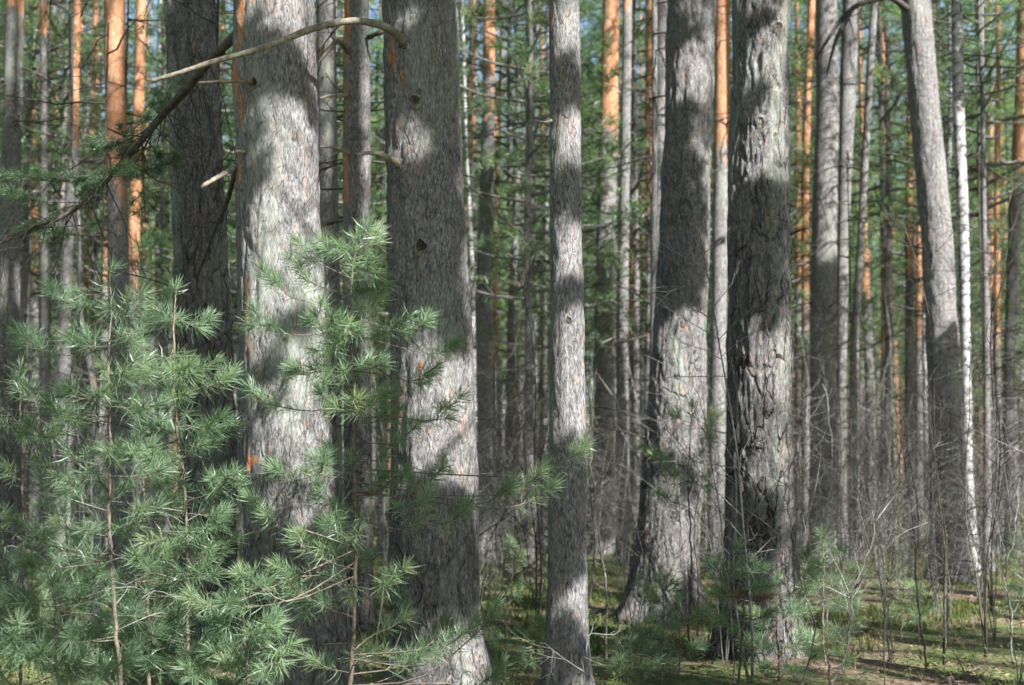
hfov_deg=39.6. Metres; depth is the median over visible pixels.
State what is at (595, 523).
bare shrub
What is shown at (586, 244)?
young pine
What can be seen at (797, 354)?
bare shrub
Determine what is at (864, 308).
young pine
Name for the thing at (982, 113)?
pine tree
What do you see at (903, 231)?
pine tree
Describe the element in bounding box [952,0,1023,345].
pine tree
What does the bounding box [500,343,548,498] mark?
bare shrub
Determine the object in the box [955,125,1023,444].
young pine
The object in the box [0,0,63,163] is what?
young pine
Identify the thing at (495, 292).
pine tree
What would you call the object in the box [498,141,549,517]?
young pine
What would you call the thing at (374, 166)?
pine tree
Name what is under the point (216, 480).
pine sapling
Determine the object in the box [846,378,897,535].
bare shrub
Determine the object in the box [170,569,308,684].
pine sapling
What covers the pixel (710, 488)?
bare shrub
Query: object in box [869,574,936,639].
pine sapling
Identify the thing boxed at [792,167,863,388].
young pine
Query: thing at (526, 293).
bare shrub
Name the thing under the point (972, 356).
young pine
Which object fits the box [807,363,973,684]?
bare shrub
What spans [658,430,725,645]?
bare shrub
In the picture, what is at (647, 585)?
pine seedling
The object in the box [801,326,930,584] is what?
bare shrub
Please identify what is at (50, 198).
young pine
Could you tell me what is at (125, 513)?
bare shrub
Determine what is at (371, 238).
young pine
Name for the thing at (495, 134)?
pine tree
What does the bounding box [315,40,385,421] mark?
young pine
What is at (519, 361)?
young pine
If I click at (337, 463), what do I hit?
bare shrub
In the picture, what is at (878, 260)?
young pine
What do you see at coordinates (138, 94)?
pine tree
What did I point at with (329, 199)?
pine tree
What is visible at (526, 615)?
grass
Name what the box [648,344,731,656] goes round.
bare shrub
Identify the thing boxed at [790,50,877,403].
young pine
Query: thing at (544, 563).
pine seedling
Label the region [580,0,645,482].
pine tree
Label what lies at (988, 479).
bare shrub
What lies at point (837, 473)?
bare shrub
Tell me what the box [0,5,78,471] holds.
young pine
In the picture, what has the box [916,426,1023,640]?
bare shrub
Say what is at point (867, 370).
pine tree
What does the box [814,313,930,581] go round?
bare shrub
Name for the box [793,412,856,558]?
bare shrub
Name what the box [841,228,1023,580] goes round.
bare shrub
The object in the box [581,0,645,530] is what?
pine tree
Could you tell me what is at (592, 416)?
undergrowth
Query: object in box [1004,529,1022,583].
pine seedling
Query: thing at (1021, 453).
bare shrub
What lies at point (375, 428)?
young pine
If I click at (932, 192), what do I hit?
pine tree
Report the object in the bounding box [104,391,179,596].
bare shrub
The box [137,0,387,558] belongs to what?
young pine
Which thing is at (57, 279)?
young pine
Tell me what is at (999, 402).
bare shrub
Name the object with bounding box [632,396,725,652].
pine sapling
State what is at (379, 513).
bare shrub
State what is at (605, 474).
bare shrub
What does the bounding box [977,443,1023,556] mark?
bare shrub
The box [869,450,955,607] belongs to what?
bare shrub
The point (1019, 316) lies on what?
young pine
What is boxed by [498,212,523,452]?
young pine
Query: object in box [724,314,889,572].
bare shrub
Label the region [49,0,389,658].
pine tree
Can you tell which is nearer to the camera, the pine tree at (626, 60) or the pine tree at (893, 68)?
the pine tree at (626, 60)
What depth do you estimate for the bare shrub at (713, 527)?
13.12 m
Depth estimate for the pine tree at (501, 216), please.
80.86 m
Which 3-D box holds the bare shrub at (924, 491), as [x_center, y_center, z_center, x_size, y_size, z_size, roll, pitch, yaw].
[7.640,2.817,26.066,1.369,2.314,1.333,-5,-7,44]
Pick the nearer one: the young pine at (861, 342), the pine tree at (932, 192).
the pine tree at (932, 192)
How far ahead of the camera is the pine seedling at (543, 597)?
14.77 m
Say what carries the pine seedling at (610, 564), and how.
on the ground at (933, 634)
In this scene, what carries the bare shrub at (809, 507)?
on the ground at (933, 634)
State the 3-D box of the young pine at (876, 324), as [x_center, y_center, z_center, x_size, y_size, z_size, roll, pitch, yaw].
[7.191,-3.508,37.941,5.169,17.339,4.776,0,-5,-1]
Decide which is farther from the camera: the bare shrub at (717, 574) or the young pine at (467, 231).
the young pine at (467, 231)
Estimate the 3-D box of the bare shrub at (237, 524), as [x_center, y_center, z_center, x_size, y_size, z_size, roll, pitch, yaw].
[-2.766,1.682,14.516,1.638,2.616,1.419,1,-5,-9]
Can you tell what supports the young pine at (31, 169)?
on the ground at (933, 634)
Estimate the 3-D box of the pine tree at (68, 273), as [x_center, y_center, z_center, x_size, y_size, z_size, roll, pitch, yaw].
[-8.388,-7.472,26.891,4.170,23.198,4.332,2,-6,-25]
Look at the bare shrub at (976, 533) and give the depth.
16.57 m
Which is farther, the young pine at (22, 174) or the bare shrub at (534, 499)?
the young pine at (22, 174)
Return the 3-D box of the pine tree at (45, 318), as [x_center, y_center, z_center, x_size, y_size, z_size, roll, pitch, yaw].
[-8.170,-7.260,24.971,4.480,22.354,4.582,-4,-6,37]
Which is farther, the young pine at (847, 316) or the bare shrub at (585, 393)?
the young pine at (847, 316)
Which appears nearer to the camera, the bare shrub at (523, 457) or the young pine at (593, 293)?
the bare shrub at (523, 457)
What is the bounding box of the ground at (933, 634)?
[0,476,1023,684]
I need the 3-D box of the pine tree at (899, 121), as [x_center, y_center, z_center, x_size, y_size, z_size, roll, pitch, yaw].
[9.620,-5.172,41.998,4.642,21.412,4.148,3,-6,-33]
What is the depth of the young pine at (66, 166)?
39.11 m
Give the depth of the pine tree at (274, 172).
9.38 m
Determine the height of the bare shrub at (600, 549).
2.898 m
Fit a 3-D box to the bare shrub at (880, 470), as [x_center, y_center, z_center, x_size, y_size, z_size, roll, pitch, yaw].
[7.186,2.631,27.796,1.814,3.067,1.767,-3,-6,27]
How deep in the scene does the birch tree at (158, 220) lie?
31.19 m
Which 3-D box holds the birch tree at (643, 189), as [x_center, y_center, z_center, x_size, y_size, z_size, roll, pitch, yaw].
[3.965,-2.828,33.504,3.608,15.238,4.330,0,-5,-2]
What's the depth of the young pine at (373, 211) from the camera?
45.29 m
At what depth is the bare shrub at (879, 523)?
23.18 m
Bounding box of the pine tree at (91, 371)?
[0,6,236,623]
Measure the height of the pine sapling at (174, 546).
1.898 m
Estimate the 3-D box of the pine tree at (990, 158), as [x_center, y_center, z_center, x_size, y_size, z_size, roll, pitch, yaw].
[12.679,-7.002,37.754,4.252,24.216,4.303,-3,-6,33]
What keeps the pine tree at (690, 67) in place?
on the ground at (933, 634)
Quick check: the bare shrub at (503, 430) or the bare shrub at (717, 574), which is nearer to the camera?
the bare shrub at (717, 574)
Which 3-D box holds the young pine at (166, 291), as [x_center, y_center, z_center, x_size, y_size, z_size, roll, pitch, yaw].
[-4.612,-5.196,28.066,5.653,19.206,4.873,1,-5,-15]
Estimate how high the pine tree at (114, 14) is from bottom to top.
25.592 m
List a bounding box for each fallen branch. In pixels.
[501,566,545,577]
[938,663,1023,683]
[939,647,988,682]
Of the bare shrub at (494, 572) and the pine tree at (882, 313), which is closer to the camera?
the bare shrub at (494, 572)
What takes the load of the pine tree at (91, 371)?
on the ground at (933, 634)
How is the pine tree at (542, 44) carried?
on the ground at (933, 634)
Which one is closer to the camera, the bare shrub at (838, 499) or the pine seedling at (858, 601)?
the pine seedling at (858, 601)
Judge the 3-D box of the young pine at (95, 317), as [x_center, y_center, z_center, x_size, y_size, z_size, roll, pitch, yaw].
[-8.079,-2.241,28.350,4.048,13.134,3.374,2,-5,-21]
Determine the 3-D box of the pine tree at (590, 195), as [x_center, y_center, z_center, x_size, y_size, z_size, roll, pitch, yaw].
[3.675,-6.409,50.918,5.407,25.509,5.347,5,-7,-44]
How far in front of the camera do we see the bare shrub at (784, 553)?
11.13 m
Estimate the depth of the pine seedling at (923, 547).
20.88 m
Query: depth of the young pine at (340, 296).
35.87 m
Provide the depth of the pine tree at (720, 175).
22.64 m
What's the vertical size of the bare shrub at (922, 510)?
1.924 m
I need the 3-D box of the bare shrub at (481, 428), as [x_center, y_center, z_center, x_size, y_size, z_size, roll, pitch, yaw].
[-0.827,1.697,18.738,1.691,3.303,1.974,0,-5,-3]
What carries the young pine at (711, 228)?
on the ground at (933, 634)
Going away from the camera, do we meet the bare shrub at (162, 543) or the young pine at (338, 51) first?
the bare shrub at (162, 543)
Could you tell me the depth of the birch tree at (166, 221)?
29.16 m
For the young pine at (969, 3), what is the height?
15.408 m
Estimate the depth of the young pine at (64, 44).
28.10 m
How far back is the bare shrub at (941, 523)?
12.01 m
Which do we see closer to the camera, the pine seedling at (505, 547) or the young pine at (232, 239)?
the pine seedling at (505, 547)
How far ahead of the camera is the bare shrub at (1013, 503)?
12.43 m
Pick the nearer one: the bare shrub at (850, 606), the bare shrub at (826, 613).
the bare shrub at (850, 606)
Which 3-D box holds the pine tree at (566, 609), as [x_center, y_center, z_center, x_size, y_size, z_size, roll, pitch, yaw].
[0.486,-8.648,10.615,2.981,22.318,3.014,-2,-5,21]
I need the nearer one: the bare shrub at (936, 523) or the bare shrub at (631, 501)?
the bare shrub at (936, 523)
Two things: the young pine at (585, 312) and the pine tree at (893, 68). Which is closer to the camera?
the pine tree at (893, 68)
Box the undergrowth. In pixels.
[20,214,1023,574]
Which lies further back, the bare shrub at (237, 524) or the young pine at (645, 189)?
the young pine at (645, 189)
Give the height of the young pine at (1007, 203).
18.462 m
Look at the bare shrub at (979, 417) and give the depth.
30.30 m
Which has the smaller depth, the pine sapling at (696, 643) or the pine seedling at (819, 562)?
the pine sapling at (696, 643)
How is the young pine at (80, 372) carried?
on the ground at (933, 634)
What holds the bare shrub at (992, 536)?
on the ground at (933, 634)
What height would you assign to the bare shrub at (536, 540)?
3.903 m
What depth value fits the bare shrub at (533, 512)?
20.88 m
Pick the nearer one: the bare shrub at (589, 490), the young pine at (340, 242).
the bare shrub at (589, 490)
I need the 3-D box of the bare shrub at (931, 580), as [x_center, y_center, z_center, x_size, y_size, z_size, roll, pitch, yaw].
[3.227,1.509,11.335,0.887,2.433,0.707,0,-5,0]
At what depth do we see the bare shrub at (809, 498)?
19.64 m
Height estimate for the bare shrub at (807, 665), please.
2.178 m
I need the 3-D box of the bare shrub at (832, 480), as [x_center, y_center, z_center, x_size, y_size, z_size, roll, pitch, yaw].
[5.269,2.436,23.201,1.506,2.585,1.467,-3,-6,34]
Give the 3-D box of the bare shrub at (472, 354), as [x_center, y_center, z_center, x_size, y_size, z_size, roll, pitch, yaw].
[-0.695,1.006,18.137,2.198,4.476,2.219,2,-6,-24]
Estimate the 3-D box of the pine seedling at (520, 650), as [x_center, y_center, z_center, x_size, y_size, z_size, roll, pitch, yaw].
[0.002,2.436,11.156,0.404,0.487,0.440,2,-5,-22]
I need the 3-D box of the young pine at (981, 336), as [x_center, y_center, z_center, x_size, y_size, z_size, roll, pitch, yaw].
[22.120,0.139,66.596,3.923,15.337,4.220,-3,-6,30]
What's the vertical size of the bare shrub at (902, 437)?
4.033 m
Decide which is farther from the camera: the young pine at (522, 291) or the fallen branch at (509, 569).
the young pine at (522, 291)
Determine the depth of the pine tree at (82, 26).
54.91 m
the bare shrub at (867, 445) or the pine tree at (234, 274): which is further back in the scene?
the pine tree at (234, 274)
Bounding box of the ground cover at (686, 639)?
[3,523,1023,684]
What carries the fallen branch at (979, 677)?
on the ground at (933, 634)
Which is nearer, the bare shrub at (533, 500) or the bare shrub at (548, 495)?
the bare shrub at (533, 500)
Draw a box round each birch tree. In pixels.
[80,0,230,545]
[96,0,170,541]
[370,0,586,451]
[534,2,537,466]
[538,0,548,547]
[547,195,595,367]
[582,49,645,346]
[616,18,731,327]
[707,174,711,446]
[801,0,1023,576]
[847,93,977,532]
[858,0,1023,292]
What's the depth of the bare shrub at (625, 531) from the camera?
18.42 m
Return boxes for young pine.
[0,0,56,339]
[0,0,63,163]
[0,0,145,476]
[0,0,155,487]
[0,0,170,528]
[0,0,170,536]
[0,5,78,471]
[0,15,75,286]
[1,1,107,339]
[20,100,99,452]
[21,1,101,515]
[22,0,172,551]
[38,0,153,532]
[51,154,102,379]
[71,86,172,443]
[75,254,106,405]
[86,0,341,483]
[127,3,236,355]
[130,1,388,393]
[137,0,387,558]
[139,180,176,500]
[141,0,373,504]
[144,50,236,435]
[170,69,237,465]
[220,0,386,466]
[224,0,386,468]
[231,154,238,517]
[232,12,380,349]
[315,4,388,480]
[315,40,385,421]
[337,0,501,555]
[337,27,388,471]
[337,32,389,496]
[339,72,389,484]
[340,0,501,527]
[340,36,388,464]
[341,160,390,510]
[370,0,540,448]
[371,71,389,507]
[457,0,633,554]
[458,0,644,542]
[458,0,647,567]
[459,67,524,398]
[462,117,507,375]
[463,0,649,512]
[493,0,731,548]
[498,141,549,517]
[498,144,588,479]
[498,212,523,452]
[498,240,548,491]
[514,278,549,437]
[515,33,645,450]
[519,15,645,453]
[536,133,616,472]
[538,0,645,456]
[549,0,645,492]
[588,13,727,409]
[616,109,728,400]
[628,0,873,499]
[640,0,872,468]
[706,1,880,436]
[707,1,794,407]
[707,14,810,352]
[707,16,794,444]
[708,0,815,423]
[710,0,1020,543]
[789,4,904,468]
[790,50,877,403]
[790,87,864,420]
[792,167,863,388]
[812,0,1023,555]
[847,170,904,503]
[847,259,876,452]
[848,0,1023,487]
[851,0,1023,473]
[851,2,1023,474]
[859,6,1003,432]
[862,160,923,453]
[901,119,1018,423]
[904,183,982,415]
[914,71,1022,524]
[953,68,1023,485]
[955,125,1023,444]
[966,147,1023,469]
[970,19,1023,426]
[970,203,1016,448]
[972,182,1023,472]
[973,16,1023,368]
[975,60,1023,473]
[981,228,1023,510]
[1001,204,1023,348]
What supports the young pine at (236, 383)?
on the ground at (933, 634)
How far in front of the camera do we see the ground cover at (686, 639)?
11.43 m
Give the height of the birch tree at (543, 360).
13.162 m
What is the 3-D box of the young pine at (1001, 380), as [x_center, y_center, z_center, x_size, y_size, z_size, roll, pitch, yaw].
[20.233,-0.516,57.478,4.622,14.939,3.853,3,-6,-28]
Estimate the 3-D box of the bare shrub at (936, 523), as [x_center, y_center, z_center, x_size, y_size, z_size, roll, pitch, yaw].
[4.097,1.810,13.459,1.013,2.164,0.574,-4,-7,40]
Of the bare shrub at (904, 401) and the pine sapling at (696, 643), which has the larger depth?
the bare shrub at (904, 401)
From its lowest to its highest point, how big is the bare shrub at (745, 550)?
4.058 m
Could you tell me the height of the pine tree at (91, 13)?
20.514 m
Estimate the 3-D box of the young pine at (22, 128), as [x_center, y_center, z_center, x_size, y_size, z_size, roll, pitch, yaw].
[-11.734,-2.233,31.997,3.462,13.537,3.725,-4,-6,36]
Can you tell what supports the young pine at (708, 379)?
on the ground at (933, 634)
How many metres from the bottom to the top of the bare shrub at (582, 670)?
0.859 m
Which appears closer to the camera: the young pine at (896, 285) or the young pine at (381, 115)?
the young pine at (381, 115)
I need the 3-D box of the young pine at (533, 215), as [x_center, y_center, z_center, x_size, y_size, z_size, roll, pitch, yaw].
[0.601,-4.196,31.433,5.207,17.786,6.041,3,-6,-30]
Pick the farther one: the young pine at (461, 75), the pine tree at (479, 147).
the pine tree at (479, 147)
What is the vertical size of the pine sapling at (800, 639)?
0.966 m
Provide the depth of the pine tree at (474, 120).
37.62 m
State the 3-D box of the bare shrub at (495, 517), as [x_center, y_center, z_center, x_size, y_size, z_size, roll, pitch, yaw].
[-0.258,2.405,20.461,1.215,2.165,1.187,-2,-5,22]
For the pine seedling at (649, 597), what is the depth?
10.48 m
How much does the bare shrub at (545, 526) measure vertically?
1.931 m
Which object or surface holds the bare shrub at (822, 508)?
on the ground at (933, 634)
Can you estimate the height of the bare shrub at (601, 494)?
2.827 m
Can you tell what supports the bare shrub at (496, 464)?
on the ground at (933, 634)
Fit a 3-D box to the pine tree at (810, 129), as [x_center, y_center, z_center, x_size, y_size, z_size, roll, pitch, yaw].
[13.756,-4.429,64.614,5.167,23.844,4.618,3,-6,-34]
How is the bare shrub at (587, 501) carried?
on the ground at (933, 634)
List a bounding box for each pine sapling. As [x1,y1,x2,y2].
[0,250,179,684]
[0,354,95,684]
[0,565,150,684]
[80,427,199,684]
[110,273,255,684]
[168,212,598,684]
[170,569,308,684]
[601,625,672,684]
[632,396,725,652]
[644,588,715,677]
[698,531,786,684]
[732,567,817,682]
[787,522,858,665]
[790,618,876,684]
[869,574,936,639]
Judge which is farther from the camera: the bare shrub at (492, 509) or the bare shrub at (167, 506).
the bare shrub at (492, 509)
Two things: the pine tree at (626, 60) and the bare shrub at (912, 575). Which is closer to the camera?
the bare shrub at (912, 575)
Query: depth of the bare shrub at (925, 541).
13.29 m
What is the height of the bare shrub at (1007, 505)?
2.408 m
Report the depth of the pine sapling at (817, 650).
10.41 m
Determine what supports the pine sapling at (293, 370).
on the ground at (933, 634)
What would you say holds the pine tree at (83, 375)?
on the ground at (933, 634)
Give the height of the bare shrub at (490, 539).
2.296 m
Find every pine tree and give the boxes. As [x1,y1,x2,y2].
[0,0,100,590]
[0,0,130,388]
[0,0,149,563]
[0,0,233,586]
[0,0,365,684]
[20,0,170,559]
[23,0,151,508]
[25,9,105,544]
[26,0,149,541]
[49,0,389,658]
[58,0,156,516]
[75,0,169,549]
[101,0,172,502]
[151,0,502,684]
[164,0,517,631]
[219,8,236,414]
[234,0,534,539]
[337,5,386,368]
[338,10,382,499]
[374,0,546,563]
[457,0,540,536]
[458,0,549,311]
[458,1,545,515]
[461,54,504,394]
[477,108,511,309]
[482,0,597,513]
[495,0,651,554]
[497,0,731,475]
[499,0,707,563]
[500,0,601,451]
[539,0,594,684]
[548,0,728,448]
[549,4,645,438]
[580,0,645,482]
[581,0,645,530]
[584,0,723,396]
[584,1,645,485]
[593,0,842,572]
[610,0,716,624]
[617,2,645,269]
[705,0,815,662]
[710,0,900,544]
[711,0,810,217]
[713,0,862,546]
[729,0,910,556]
[789,0,909,563]
[789,1,858,277]
[790,0,904,191]
[790,0,936,561]
[793,0,905,522]
[808,0,973,581]
[838,0,975,485]
[846,3,925,538]
[847,0,1023,572]
[848,81,975,540]
[865,1,978,536]
[873,37,972,451]
[941,0,1023,404]
[944,6,1023,505]
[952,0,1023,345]
[954,0,1023,538]
[955,0,1023,548]
[968,5,1021,404]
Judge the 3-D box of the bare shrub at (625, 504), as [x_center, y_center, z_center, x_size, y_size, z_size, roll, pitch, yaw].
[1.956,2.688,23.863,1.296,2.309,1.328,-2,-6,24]
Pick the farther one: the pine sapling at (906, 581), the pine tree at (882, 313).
the pine tree at (882, 313)
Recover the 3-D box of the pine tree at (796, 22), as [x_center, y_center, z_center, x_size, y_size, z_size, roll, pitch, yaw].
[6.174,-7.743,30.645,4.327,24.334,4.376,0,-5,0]
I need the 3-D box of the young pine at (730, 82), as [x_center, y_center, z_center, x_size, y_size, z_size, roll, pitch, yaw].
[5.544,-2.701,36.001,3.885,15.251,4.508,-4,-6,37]
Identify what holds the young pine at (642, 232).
on the ground at (933, 634)
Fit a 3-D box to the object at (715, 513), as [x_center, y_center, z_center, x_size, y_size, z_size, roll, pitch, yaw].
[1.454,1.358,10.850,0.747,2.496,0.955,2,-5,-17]
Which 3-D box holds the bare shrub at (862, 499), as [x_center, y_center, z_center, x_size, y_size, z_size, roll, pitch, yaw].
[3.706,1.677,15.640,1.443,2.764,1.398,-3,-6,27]
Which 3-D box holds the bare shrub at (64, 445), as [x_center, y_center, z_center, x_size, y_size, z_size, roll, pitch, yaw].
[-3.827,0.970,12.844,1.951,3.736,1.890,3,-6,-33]
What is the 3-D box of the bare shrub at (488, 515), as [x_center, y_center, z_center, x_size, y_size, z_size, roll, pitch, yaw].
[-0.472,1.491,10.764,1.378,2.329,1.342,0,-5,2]
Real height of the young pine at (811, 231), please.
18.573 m
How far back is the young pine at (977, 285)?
41.72 m
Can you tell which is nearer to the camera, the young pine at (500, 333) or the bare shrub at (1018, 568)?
the bare shrub at (1018, 568)
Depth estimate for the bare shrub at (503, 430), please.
29.14 m
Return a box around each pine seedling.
[93,592,132,622]
[119,616,154,648]
[482,533,533,609]
[485,623,528,675]
[496,520,512,565]
[519,590,546,674]
[528,553,547,595]
[538,587,546,606]
[603,554,623,579]
[626,566,688,683]
[632,562,665,663]
[803,542,844,596]
[804,518,836,587]
[823,557,867,643]
[884,547,913,589]
[919,527,928,560]
[999,579,1023,617]
[1001,582,1023,630]
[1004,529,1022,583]
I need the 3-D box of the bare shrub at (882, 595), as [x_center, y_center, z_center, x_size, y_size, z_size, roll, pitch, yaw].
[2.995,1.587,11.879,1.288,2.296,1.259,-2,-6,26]
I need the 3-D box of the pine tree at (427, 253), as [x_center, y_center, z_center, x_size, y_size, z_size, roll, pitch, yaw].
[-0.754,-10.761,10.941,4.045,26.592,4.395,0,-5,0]
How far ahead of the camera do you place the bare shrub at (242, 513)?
25.47 m
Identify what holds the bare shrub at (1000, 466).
on the ground at (933, 634)
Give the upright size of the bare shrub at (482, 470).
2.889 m
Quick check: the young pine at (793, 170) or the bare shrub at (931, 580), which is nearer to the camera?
the bare shrub at (931, 580)
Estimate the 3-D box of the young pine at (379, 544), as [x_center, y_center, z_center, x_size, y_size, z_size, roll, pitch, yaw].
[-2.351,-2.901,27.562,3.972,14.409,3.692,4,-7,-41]
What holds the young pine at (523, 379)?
on the ground at (933, 634)
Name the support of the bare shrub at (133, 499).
on the ground at (933, 634)
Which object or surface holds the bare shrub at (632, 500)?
on the ground at (933, 634)
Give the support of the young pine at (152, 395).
on the ground at (933, 634)
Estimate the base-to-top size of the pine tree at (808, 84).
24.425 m
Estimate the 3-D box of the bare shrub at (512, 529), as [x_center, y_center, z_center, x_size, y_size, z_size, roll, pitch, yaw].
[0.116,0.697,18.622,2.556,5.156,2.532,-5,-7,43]
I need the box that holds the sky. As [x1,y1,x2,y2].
[2,0,1017,475]
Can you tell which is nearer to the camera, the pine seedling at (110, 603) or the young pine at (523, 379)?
the pine seedling at (110, 603)
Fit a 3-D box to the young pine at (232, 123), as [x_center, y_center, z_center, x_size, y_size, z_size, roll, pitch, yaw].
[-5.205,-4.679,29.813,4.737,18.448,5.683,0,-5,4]
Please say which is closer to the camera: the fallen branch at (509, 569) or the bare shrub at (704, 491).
the bare shrub at (704, 491)
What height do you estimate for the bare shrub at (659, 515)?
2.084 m
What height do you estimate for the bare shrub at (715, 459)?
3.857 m
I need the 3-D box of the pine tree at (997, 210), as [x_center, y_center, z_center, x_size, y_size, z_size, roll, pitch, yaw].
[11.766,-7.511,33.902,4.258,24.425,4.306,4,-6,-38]
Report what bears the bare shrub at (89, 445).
on the ground at (933, 634)
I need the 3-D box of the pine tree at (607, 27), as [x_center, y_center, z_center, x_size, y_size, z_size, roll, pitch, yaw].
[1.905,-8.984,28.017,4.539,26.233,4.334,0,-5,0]
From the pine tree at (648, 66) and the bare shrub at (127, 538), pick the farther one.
the pine tree at (648, 66)
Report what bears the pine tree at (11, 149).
on the ground at (933, 634)
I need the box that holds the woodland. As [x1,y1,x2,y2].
[27,43,1022,495]
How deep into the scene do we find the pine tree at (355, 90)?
14.56 m
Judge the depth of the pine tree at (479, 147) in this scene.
67.54 m
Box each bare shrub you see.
[0,249,173,647]
[0,319,127,613]
[0,361,94,640]
[1,431,51,586]
[16,442,108,593]
[39,305,172,571]
[54,375,176,638]
[57,430,106,547]
[65,412,147,570]
[78,415,176,638]
[85,370,171,511]
[86,386,175,598]
[101,286,242,533]
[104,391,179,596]
[117,474,179,608]
[164,401,243,564]
[227,272,384,569]
[236,408,242,542]
[342,402,388,563]
[343,412,389,650]
[370,386,529,633]
[371,332,480,539]
[377,251,519,522]
[380,222,591,598]
[468,213,652,667]
[469,214,596,581]
[470,258,549,587]
[474,350,502,518]
[475,317,547,652]
[475,318,632,644]
[475,382,544,596]
[476,413,528,565]
[478,427,533,578]
[478,438,537,577]
[478,447,521,580]
[478,454,522,586]
[480,471,520,572]
[481,503,548,680]
[492,340,545,547]
[492,431,510,550]
[493,266,620,513]
[494,400,548,536]
[494,432,548,584]
[497,603,642,684]
[498,424,548,576]
[499,364,537,496]
[499,412,617,565]
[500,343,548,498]
[509,445,547,563]
[517,295,685,606]
[517,400,629,552]
[520,394,631,569]
[523,449,624,575]
[535,408,612,534]
[546,335,638,658]
[582,162,849,682]
[586,407,639,570]
[586,409,693,635]
[586,479,615,556]
[587,378,648,571]
[588,429,636,580]
[594,441,641,564]
[595,428,697,643]
[597,487,638,584]
[606,386,724,573]
[610,329,649,517]
[610,342,723,620]
[620,463,641,544]
[626,388,801,665]
[630,424,725,553]
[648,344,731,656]
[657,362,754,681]
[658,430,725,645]
[681,475,724,597]
[686,425,724,605]
[693,392,856,670]
[696,366,838,555]
[700,334,726,576]
[701,433,724,576]
[702,262,881,525]
[711,284,863,524]
[714,410,877,684]
[717,452,830,579]
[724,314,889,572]
[783,406,959,684]
[791,285,911,593]
[792,247,929,598]
[792,311,864,570]
[792,361,877,636]
[792,398,873,597]
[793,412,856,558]
[794,444,836,568]
[795,417,868,565]
[795,427,836,540]
[797,378,920,617]
[798,450,892,617]
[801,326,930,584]
[803,412,944,664]
[805,462,857,565]
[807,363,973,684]
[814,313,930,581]
[816,404,932,594]
[817,179,1023,664]
[828,390,930,599]
[828,409,968,636]
[837,355,1009,617]
[838,354,984,645]
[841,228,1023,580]
[842,360,935,580]
[846,303,928,555]
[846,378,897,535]
[846,391,880,499]
[846,401,913,544]
[850,446,926,569]
[851,472,896,553]
[856,449,916,572]
[862,381,961,672]
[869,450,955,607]
[872,335,992,592]
[872,371,925,534]
[875,368,982,520]
[875,378,1015,625]
[880,452,925,541]
[881,167,1023,656]
[885,473,912,541]
[891,425,989,643]
[892,210,1023,612]
[899,267,1023,600]
[903,437,928,535]
[904,483,928,539]
[905,331,1001,501]
[915,182,1023,504]
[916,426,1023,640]
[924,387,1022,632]
[926,444,1007,602]
[933,375,1023,592]
[943,414,1023,684]
[948,239,1023,537]
[952,366,1023,566]
[959,344,1023,499]
[967,480,1023,661]
[970,295,1023,577]
[971,331,1023,552]
[973,426,1019,522]
[973,454,1023,552]
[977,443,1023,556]
[978,438,1023,596]
[993,487,1023,600]
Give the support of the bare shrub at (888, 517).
on the ground at (933, 634)
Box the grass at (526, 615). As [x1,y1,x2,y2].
[0,504,1023,684]
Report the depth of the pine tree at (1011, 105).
46.72 m
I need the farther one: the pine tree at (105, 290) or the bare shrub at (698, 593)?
the pine tree at (105, 290)
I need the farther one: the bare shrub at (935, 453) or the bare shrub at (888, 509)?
the bare shrub at (888, 509)
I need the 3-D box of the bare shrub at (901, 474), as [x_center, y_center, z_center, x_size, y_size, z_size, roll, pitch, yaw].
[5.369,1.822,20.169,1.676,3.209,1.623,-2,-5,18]
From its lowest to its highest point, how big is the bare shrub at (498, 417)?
4.025 m
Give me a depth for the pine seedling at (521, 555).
15.67 m
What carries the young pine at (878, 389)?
on the ground at (933, 634)
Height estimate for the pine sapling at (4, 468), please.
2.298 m
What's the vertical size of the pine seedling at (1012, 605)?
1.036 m
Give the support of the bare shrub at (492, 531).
on the ground at (933, 634)
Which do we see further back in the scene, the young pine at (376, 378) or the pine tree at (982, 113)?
the young pine at (376, 378)
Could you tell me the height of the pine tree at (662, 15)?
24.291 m
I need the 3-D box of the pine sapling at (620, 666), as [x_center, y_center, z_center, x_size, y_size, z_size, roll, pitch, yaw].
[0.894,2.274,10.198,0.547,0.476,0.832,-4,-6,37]
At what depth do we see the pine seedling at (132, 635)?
12.12 m
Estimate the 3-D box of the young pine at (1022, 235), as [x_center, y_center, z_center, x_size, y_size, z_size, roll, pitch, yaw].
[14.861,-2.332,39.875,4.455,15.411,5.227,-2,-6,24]
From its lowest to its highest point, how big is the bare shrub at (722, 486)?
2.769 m
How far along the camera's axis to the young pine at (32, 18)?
27.96 m
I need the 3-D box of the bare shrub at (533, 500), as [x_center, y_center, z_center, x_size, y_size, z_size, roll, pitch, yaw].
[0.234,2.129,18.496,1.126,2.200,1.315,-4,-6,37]
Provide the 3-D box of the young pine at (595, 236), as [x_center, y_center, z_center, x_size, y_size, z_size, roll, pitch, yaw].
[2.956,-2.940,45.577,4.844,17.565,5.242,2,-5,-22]
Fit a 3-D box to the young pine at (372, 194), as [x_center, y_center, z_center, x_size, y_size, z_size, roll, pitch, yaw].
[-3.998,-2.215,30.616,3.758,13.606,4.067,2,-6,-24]
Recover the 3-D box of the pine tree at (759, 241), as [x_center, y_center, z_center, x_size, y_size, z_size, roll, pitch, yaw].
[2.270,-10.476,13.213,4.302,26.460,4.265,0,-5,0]
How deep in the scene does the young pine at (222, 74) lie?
30.83 m

